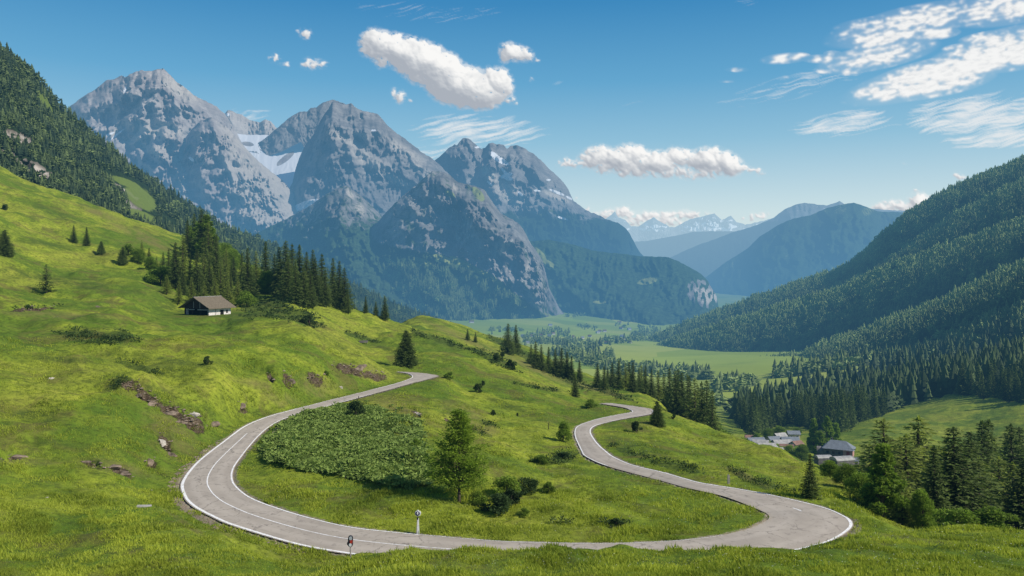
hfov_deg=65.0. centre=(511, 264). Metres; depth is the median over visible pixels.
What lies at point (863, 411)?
spruce tree
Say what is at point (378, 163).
grey massif
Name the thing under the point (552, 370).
spruce tree
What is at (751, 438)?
house
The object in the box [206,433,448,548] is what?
road markings
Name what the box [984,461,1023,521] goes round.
conifer tree
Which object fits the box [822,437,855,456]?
farmhouse
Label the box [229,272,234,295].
spruce tree
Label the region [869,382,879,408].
spruce tree
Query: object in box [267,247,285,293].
spruce tree
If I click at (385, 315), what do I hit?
spruce tree
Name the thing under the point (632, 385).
spruce tree
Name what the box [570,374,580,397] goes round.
spruce tree
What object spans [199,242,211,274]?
spruce tree
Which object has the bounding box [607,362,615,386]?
spruce tree
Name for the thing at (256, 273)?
conifer tree
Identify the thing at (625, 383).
conifer tree
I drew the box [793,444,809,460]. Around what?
broadleaf tree
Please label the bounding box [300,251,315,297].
spruce tree
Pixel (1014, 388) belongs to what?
spruce tree
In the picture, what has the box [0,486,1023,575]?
grass
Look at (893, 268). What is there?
wooded hillside
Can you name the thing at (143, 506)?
culvert slab
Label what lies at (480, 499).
bush
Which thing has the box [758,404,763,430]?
spruce tree
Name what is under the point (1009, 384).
spruce tree
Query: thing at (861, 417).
spruce tree
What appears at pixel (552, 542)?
road markings
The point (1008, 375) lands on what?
spruce tree
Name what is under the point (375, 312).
spruce tree
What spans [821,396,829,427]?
spruce tree
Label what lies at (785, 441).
house
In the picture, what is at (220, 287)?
conifer tree
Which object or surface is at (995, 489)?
spruce tree
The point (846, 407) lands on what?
spruce tree
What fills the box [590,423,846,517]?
road markings
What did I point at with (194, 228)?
broadleaf tree
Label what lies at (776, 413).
spruce tree
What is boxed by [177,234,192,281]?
conifer tree
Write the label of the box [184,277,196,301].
conifer tree
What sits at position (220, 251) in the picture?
spruce tree
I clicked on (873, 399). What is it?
spruce tree
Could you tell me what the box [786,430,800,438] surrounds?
house
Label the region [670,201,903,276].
hazy ridge
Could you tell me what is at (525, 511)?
bush
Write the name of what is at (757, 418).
spruce tree
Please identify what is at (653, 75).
sky
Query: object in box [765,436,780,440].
house
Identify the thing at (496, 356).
bush
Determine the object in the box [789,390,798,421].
spruce tree
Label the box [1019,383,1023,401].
spruce tree
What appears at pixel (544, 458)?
bush
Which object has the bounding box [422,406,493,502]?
larch tree
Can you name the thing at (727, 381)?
valley treeline
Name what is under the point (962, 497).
spruce tree
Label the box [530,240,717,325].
wooded shoulder
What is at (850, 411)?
spruce tree
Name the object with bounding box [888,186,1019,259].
wooded hillside
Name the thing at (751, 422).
spruce tree
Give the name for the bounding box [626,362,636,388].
spruce tree
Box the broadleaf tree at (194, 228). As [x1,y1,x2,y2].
[190,222,199,249]
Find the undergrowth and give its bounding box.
[12,294,799,524]
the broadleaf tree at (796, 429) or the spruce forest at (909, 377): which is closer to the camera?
the broadleaf tree at (796, 429)
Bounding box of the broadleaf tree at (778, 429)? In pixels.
[772,425,786,433]
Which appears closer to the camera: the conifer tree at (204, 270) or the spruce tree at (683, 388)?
the spruce tree at (683, 388)
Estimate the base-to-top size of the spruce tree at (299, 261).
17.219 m
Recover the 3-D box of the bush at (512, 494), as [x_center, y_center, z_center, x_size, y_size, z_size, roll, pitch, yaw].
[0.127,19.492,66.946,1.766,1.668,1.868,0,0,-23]
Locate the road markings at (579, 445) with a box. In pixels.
[575,409,632,465]
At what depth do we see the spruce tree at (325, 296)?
229.86 m
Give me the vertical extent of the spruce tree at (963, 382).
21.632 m
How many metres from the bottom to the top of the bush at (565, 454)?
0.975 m
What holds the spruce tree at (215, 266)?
on the ground at (38, 222)
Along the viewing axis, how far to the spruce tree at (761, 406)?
469.20 m
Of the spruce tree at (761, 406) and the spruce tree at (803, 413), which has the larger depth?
the spruce tree at (803, 413)
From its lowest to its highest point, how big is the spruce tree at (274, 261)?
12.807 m
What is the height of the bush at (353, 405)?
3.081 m
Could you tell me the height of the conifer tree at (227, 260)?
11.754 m
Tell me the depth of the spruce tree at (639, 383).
239.69 m
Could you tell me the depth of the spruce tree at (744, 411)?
474.75 m
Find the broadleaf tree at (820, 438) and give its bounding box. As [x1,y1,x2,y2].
[811,431,825,454]
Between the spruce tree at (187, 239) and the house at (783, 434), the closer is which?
the spruce tree at (187, 239)
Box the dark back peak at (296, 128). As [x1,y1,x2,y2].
[250,100,343,155]
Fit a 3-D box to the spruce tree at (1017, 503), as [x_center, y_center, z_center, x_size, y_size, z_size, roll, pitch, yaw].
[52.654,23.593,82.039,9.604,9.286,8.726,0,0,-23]
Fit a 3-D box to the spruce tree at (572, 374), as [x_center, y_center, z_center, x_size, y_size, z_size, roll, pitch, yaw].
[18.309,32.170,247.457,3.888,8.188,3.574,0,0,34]
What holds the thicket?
on the ground at (38, 222)
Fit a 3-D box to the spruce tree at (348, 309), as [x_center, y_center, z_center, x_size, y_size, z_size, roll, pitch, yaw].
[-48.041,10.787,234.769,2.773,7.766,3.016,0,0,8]
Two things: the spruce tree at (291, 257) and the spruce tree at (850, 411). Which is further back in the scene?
the spruce tree at (850, 411)
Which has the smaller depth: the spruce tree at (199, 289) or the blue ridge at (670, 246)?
the spruce tree at (199, 289)
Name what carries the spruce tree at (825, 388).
on the ground at (38, 222)
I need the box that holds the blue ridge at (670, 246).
[634,231,734,257]
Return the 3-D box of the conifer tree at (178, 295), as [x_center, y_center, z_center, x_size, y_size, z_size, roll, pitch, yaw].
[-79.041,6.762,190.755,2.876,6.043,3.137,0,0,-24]
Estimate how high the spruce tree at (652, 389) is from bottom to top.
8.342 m
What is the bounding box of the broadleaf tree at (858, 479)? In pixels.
[840,471,870,502]
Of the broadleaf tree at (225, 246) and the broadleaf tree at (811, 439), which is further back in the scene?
the broadleaf tree at (811, 439)
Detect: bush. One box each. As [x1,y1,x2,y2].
[1,204,8,209]
[124,243,133,255]
[144,265,171,284]
[203,356,212,364]
[235,290,257,306]
[299,315,318,324]
[346,399,366,417]
[409,438,421,446]
[443,371,453,379]
[468,490,487,505]
[473,383,482,391]
[477,493,511,514]
[491,474,520,493]
[492,352,503,360]
[504,488,522,504]
[505,359,516,369]
[516,508,529,516]
[517,477,538,494]
[529,454,550,463]
[542,481,555,492]
[555,451,570,457]
[556,420,572,441]
[584,399,598,407]
[609,518,624,527]
[631,421,642,431]
[931,507,980,526]
[972,505,1022,528]
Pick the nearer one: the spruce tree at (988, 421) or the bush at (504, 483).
the bush at (504, 483)
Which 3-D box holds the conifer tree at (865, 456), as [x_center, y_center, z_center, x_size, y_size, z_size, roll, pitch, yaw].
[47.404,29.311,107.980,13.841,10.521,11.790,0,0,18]
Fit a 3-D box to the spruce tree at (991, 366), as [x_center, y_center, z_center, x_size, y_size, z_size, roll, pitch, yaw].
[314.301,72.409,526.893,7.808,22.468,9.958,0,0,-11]
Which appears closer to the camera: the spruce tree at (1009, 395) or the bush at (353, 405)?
the bush at (353, 405)
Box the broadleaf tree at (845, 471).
[830,462,857,489]
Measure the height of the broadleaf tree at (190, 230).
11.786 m
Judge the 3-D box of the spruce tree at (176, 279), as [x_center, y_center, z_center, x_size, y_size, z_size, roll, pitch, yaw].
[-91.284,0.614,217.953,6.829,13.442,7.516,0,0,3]
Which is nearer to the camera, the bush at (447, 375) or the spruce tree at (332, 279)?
the bush at (447, 375)
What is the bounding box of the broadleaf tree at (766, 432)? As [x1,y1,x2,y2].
[760,428,773,437]
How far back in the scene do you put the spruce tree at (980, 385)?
518.20 m
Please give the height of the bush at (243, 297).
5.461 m
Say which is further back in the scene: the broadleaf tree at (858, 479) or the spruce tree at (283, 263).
the spruce tree at (283, 263)
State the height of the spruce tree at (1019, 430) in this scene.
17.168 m
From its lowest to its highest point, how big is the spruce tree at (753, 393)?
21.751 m
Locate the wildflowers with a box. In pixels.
[1,415,1018,568]
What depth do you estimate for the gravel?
79.21 m
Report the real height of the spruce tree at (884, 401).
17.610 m
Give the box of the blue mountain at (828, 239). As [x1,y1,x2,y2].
[705,203,902,295]
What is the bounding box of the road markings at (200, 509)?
[181,409,852,553]
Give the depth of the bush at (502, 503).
64.01 m
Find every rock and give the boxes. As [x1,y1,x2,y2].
[12,454,27,459]
[109,464,121,469]
[121,471,131,475]
[147,400,156,406]
[147,458,153,466]
[159,439,165,446]
[163,411,178,414]
[190,412,199,416]
[211,421,219,426]
[355,364,366,370]
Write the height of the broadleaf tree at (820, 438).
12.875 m
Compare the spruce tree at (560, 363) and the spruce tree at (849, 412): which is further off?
the spruce tree at (849, 412)
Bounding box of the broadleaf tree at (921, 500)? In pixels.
[907,488,936,528]
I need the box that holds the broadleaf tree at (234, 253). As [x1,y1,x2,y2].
[221,248,243,269]
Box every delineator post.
[347,535,352,556]
[415,510,420,533]
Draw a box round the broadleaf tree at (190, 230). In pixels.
[183,226,192,250]
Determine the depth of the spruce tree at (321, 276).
249.59 m
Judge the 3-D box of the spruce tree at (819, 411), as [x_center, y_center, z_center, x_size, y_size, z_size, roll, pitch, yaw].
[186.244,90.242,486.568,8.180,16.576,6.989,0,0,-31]
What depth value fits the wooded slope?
784.07 m
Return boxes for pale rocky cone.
[178,117,297,235]
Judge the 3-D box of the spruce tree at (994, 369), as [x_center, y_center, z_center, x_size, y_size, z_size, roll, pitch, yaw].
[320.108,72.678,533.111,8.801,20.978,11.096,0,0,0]
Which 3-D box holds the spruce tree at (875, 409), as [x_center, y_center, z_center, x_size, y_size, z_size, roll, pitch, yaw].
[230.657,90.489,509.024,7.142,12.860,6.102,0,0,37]
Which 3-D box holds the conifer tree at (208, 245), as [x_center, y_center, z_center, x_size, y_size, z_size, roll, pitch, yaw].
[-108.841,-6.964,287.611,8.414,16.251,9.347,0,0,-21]
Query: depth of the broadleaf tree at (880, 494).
71.52 m
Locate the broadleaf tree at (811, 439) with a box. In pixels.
[806,418,818,452]
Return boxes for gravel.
[0,305,446,555]
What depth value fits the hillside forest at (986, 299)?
1702.04 m
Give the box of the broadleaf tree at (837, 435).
[832,422,841,440]
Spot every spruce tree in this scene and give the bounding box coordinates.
[33,265,57,292]
[69,225,78,242]
[81,227,90,245]
[159,252,166,268]
[163,242,183,288]
[163,249,171,271]
[178,271,188,295]
[181,220,194,255]
[185,210,207,259]
[185,248,208,295]
[185,255,193,293]
[190,214,195,231]
[197,282,201,296]
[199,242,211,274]
[205,256,214,295]
[207,237,223,291]
[211,234,223,265]
[221,265,231,298]
[227,256,238,283]
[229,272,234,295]
[234,253,245,292]
[238,248,260,294]
[259,241,271,279]
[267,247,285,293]
[267,253,276,292]
[269,240,291,296]
[272,257,297,300]
[284,245,300,289]
[287,260,302,302]
[292,265,314,305]
[293,244,304,280]
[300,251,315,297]
[303,270,317,306]
[307,259,327,303]
[308,250,321,298]
[316,253,332,295]
[318,270,332,306]
[328,259,337,303]
[331,261,345,306]
[333,267,357,309]
[343,290,352,312]
[363,296,367,312]
[372,302,379,314]
[380,296,389,319]
[465,329,470,339]
[498,324,518,354]
[511,325,522,353]
[526,345,533,363]
[530,341,540,368]
[537,345,547,370]
[545,347,551,371]
[548,349,559,374]
[555,348,565,374]
[559,352,573,378]
[566,356,575,379]
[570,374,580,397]
[576,360,583,381]
[591,363,601,387]
[597,366,610,389]
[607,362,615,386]
[611,360,624,389]
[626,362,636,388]
[626,363,638,392]
[636,368,642,392]
[640,367,649,393]
[645,369,657,396]
[657,374,666,402]
[662,368,672,409]
[665,371,683,414]
[672,373,687,415]
[673,370,682,397]
[678,376,698,420]
[692,381,708,424]
[696,380,720,430]
[704,391,723,430]
[736,397,741,422]
[737,400,748,428]
[738,397,747,426]
[743,402,758,434]
[746,402,763,434]
[748,392,756,417]
[748,396,765,427]
[757,395,767,430]
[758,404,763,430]
[761,394,770,428]
[764,390,773,422]
[766,407,773,428]
[771,396,785,425]
[775,390,786,423]
[783,402,789,422]
[788,393,795,419]
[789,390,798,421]
[792,396,801,422]
[796,398,802,423]
[798,403,807,425]
[799,401,807,425]
[799,454,824,499]
[804,397,808,421]
[804,402,820,427]
[808,394,817,420]
[815,400,822,426]
[816,395,823,422]
[821,391,826,422]
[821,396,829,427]
[822,385,828,409]
[826,393,836,425]
[832,395,851,431]
[832,398,840,424]
[843,396,857,425]
[843,400,852,430]
[847,398,854,426]
[848,392,857,425]
[853,385,860,412]
[856,392,864,421]
[857,392,868,420]
[861,384,870,415]
[864,398,872,418]
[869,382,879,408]
[869,390,881,414]
[871,398,880,417]
[877,391,885,414]
[879,387,889,413]
[899,478,918,527]
[909,431,932,465]
[912,426,1004,529]
[919,445,955,528]
[942,438,1016,513]
[953,362,970,394]
[962,432,991,483]
[966,371,975,393]
[970,361,982,394]
[973,420,1006,481]
[975,419,1010,483]
[976,371,986,395]
[984,363,992,389]
[986,358,995,389]
[988,359,998,386]
[990,479,1003,496]
[993,451,1023,529]
[995,371,1003,398]
[996,365,1003,393]
[999,369,1008,399]
[999,423,1023,490]
[1000,426,1023,465]
[1005,378,1013,399]
[1006,367,1013,390]
[1007,374,1013,393]
[1011,364,1019,397]
[1012,377,1021,400]
[1013,360,1020,383]
[1017,357,1023,375]
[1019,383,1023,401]
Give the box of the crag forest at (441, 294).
[381,260,543,320]
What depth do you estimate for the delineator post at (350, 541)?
46.25 m
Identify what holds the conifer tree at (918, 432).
on the ground at (38, 222)
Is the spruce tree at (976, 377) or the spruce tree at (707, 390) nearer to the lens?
the spruce tree at (707, 390)
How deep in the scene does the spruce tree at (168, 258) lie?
229.80 m
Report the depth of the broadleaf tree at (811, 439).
371.34 m
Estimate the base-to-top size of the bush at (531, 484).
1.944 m
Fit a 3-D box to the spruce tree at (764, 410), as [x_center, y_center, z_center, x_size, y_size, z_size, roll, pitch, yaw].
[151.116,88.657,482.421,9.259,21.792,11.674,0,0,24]
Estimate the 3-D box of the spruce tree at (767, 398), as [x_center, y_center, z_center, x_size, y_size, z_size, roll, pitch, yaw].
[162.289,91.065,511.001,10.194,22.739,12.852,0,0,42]
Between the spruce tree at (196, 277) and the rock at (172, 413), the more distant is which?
the spruce tree at (196, 277)
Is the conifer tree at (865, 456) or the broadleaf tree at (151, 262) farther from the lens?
the broadleaf tree at (151, 262)
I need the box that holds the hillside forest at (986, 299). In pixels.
[643,154,1023,359]
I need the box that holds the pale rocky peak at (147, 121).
[66,68,241,207]
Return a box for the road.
[180,372,853,554]
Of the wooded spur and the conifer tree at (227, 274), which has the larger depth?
the wooded spur
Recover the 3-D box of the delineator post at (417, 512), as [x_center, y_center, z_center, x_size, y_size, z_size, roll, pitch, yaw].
[-7.007,19.361,59.799,0.455,2.181,0.144,0,0,0]
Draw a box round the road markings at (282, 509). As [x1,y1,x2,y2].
[231,394,417,534]
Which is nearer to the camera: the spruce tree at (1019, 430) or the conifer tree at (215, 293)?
the spruce tree at (1019, 430)
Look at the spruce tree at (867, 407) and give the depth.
503.99 m
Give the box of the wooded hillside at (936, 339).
[916,316,1014,345]
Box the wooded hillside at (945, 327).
[820,279,1001,345]
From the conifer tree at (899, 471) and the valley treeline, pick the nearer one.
the conifer tree at (899, 471)
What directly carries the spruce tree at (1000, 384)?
on the ground at (38, 222)
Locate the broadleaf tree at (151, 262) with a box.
[143,257,157,269]
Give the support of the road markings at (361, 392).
on the road
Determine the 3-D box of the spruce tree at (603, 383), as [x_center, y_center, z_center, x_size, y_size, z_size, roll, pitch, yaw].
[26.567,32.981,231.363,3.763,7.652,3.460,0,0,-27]
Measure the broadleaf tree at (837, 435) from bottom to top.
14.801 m
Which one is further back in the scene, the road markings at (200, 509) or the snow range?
the snow range
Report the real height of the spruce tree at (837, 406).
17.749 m
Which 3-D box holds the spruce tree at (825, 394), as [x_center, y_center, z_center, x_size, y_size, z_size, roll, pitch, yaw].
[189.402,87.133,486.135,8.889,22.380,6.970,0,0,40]
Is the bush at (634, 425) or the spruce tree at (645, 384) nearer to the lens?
the bush at (634, 425)
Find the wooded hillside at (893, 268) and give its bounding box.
[663,231,1004,350]
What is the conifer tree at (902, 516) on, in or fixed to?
on the ground at (38, 222)
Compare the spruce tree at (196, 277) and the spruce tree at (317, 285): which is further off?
the spruce tree at (317, 285)
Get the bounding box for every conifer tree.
[0,230,16,257]
[96,241,105,253]
[116,247,128,264]
[159,274,172,293]
[173,282,184,303]
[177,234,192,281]
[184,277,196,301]
[196,281,209,296]
[198,223,214,261]
[200,252,208,287]
[209,276,221,295]
[214,261,229,298]
[218,255,233,288]
[222,249,232,278]
[222,281,234,304]
[230,277,244,305]
[251,253,260,289]
[391,331,418,368]
[617,363,629,389]
[637,366,643,392]
[649,401,666,427]
[653,370,663,400]
[682,378,703,421]
[852,444,873,473]
[853,418,923,487]
[862,433,929,491]
[884,459,944,526]
[884,472,923,527]
[890,436,912,461]
[893,415,947,487]
[970,457,1001,503]
[984,456,1014,491]
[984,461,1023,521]
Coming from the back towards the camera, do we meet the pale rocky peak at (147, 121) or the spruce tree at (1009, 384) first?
the pale rocky peak at (147, 121)
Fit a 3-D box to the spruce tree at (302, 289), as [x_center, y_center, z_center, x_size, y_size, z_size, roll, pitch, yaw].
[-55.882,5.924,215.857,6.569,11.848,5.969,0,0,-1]
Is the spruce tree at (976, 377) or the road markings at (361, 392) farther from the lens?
the spruce tree at (976, 377)
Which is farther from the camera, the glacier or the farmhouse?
the glacier
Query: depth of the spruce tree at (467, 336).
278.61 m
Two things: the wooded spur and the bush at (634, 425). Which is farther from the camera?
the wooded spur
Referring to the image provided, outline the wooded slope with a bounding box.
[0,51,427,321]
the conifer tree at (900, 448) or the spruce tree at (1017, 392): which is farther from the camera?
the spruce tree at (1017, 392)
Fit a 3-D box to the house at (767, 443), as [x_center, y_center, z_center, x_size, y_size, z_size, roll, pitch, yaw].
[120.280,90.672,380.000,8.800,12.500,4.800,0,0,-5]
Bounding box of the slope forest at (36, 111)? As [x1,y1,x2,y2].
[0,41,447,322]
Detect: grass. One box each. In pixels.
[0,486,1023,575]
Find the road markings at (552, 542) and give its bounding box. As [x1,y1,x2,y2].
[419,534,719,542]
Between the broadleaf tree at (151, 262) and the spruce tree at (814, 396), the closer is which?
the broadleaf tree at (151, 262)
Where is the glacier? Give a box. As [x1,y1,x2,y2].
[238,134,303,187]
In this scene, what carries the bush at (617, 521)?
on the ground at (38, 222)
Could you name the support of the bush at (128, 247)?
on the ground at (38, 222)
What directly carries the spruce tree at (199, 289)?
on the ground at (38, 222)
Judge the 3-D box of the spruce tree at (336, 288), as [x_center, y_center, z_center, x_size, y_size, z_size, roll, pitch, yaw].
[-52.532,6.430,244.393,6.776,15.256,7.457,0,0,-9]
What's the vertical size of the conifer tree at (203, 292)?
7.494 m
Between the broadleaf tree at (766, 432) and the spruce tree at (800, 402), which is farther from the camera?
the spruce tree at (800, 402)
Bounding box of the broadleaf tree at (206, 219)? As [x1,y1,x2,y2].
[192,214,221,253]
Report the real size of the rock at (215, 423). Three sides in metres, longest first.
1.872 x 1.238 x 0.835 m
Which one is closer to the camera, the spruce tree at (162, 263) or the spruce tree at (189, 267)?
the spruce tree at (189, 267)
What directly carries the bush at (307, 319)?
on the ground at (38, 222)
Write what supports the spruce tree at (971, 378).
on the ground at (38, 222)
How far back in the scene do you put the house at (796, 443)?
394.81 m
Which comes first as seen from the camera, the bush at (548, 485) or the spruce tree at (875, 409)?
the bush at (548, 485)
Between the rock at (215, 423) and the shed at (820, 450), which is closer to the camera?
the rock at (215, 423)
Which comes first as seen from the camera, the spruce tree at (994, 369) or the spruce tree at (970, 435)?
the spruce tree at (970, 435)
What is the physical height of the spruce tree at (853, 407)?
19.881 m
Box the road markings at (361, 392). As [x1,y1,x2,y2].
[297,373,412,408]
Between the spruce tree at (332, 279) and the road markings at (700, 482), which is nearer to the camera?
the road markings at (700, 482)
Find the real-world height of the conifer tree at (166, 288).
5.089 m
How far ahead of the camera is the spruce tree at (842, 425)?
452.98 m
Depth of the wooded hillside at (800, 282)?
2508.49 m
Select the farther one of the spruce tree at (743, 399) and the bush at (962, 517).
the spruce tree at (743, 399)
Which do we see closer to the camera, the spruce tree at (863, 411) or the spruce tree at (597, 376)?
the spruce tree at (597, 376)
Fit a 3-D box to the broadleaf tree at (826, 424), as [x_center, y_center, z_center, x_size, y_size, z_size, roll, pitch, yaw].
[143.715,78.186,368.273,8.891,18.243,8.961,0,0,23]
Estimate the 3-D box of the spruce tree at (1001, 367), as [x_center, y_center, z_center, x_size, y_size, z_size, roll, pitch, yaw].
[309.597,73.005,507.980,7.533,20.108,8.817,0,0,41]
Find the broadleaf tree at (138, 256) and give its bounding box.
[130,248,145,262]
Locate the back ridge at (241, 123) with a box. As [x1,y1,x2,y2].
[225,110,276,134]
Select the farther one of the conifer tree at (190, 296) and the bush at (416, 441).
the conifer tree at (190, 296)
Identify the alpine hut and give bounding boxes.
[178,296,235,315]
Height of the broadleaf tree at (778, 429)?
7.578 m
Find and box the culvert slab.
[136,505,151,507]
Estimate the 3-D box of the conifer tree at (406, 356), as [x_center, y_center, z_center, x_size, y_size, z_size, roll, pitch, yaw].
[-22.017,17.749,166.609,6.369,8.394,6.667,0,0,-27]
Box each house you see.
[747,437,765,440]
[752,439,768,442]
[757,443,775,444]
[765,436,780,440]
[770,439,791,443]
[773,432,787,436]
[780,437,799,440]
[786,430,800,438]
[790,440,803,445]
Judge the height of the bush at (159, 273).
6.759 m
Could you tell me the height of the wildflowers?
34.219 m
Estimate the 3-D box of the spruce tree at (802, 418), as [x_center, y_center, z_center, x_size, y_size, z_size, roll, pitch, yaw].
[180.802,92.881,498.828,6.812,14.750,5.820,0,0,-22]
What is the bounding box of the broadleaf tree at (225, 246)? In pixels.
[218,242,233,255]
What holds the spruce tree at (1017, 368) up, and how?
on the ground at (38, 222)
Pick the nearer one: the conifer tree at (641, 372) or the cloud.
the conifer tree at (641, 372)
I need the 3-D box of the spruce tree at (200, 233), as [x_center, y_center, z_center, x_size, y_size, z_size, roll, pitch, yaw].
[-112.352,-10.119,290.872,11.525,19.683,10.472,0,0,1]
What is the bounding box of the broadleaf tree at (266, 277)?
[258,270,273,292]
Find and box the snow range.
[606,212,771,241]
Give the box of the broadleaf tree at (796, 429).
[793,427,801,436]
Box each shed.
[814,455,830,464]
[817,446,823,454]
[829,455,854,465]
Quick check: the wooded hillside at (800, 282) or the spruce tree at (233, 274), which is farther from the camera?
the wooded hillside at (800, 282)
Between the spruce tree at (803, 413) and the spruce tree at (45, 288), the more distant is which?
the spruce tree at (803, 413)
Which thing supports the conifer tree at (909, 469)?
on the ground at (38, 222)
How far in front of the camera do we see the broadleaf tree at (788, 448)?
329.06 m
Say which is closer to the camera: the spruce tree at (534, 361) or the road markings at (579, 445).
the road markings at (579, 445)
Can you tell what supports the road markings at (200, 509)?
on the road
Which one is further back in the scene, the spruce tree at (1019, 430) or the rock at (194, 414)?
the spruce tree at (1019, 430)
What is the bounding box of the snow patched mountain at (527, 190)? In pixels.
[434,138,642,255]
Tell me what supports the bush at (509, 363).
on the ground at (38, 222)
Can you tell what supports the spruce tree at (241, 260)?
on the ground at (38, 222)
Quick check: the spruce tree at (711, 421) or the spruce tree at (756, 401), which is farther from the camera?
the spruce tree at (756, 401)
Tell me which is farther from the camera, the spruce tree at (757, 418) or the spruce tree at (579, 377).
the spruce tree at (757, 418)
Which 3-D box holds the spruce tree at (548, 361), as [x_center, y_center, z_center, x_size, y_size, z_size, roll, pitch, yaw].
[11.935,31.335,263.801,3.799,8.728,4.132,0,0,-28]
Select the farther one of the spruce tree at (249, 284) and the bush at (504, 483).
the spruce tree at (249, 284)
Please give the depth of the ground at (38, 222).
114.49 m
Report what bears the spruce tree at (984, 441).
on the ground at (38, 222)
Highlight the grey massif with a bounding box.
[290,102,454,215]
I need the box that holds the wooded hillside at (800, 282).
[649,173,1000,340]
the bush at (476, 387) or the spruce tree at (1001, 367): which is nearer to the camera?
the bush at (476, 387)
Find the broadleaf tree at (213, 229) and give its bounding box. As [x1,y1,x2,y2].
[202,227,222,257]
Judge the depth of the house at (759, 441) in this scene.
384.92 m
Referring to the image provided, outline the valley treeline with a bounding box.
[488,312,899,405]
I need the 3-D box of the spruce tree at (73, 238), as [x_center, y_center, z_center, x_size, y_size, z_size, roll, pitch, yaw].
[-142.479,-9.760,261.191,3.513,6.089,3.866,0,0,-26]
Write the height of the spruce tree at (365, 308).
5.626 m
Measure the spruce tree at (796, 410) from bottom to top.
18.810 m
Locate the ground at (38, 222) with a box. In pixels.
[0,166,1023,575]
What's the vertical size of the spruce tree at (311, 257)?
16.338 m
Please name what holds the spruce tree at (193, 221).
on the ground at (38, 222)
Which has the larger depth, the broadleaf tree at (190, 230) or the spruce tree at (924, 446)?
the broadleaf tree at (190, 230)
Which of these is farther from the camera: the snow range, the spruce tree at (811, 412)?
the snow range
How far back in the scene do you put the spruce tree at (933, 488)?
79.71 m
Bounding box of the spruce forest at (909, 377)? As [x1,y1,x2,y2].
[719,319,1023,418]
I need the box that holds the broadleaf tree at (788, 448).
[783,444,795,455]
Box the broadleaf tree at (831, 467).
[819,460,838,477]
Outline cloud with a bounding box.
[274,0,1023,225]
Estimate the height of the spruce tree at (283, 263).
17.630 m
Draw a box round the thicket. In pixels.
[257,400,437,490]
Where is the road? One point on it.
(786, 525)
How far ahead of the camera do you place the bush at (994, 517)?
65.71 m
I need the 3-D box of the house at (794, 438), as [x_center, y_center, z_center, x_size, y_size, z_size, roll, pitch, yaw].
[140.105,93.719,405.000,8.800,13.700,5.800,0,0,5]
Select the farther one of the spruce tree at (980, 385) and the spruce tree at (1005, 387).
the spruce tree at (980, 385)
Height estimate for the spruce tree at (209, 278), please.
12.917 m
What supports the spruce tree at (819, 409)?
on the ground at (38, 222)
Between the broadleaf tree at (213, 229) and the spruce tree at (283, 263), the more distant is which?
the broadleaf tree at (213, 229)
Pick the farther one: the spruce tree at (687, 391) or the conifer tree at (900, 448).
the spruce tree at (687, 391)
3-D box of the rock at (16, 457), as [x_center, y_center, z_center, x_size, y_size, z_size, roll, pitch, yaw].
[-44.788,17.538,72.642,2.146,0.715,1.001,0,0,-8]
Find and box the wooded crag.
[371,171,563,319]
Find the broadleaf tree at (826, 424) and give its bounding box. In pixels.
[816,416,834,442]
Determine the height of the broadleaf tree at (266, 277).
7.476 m
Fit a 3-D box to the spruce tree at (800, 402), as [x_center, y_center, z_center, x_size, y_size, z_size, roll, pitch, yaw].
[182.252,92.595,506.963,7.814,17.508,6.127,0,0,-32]
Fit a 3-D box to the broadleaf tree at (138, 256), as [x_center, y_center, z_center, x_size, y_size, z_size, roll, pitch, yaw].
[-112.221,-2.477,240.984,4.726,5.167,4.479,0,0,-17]
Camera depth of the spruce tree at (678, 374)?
249.91 m
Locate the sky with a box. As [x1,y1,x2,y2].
[0,0,1023,226]
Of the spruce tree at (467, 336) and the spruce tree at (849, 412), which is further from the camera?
the spruce tree at (849, 412)
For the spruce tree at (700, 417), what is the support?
on the ground at (38, 222)
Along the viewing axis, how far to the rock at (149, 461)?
78.37 m
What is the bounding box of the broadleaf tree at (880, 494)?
[857,442,911,517]
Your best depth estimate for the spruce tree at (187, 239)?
290.00 m
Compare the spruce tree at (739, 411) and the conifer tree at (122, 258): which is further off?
the spruce tree at (739, 411)
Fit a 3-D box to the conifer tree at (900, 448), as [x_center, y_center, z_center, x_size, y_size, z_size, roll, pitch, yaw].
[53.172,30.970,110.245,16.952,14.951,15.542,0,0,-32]
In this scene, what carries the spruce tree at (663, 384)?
on the ground at (38, 222)
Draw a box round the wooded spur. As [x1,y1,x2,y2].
[258,186,438,317]
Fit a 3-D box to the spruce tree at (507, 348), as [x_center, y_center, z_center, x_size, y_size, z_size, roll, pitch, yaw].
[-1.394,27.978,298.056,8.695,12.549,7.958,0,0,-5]
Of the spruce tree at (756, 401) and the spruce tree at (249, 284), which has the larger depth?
the spruce tree at (756, 401)
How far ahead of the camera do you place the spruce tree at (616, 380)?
239.72 m
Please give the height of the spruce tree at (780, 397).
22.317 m

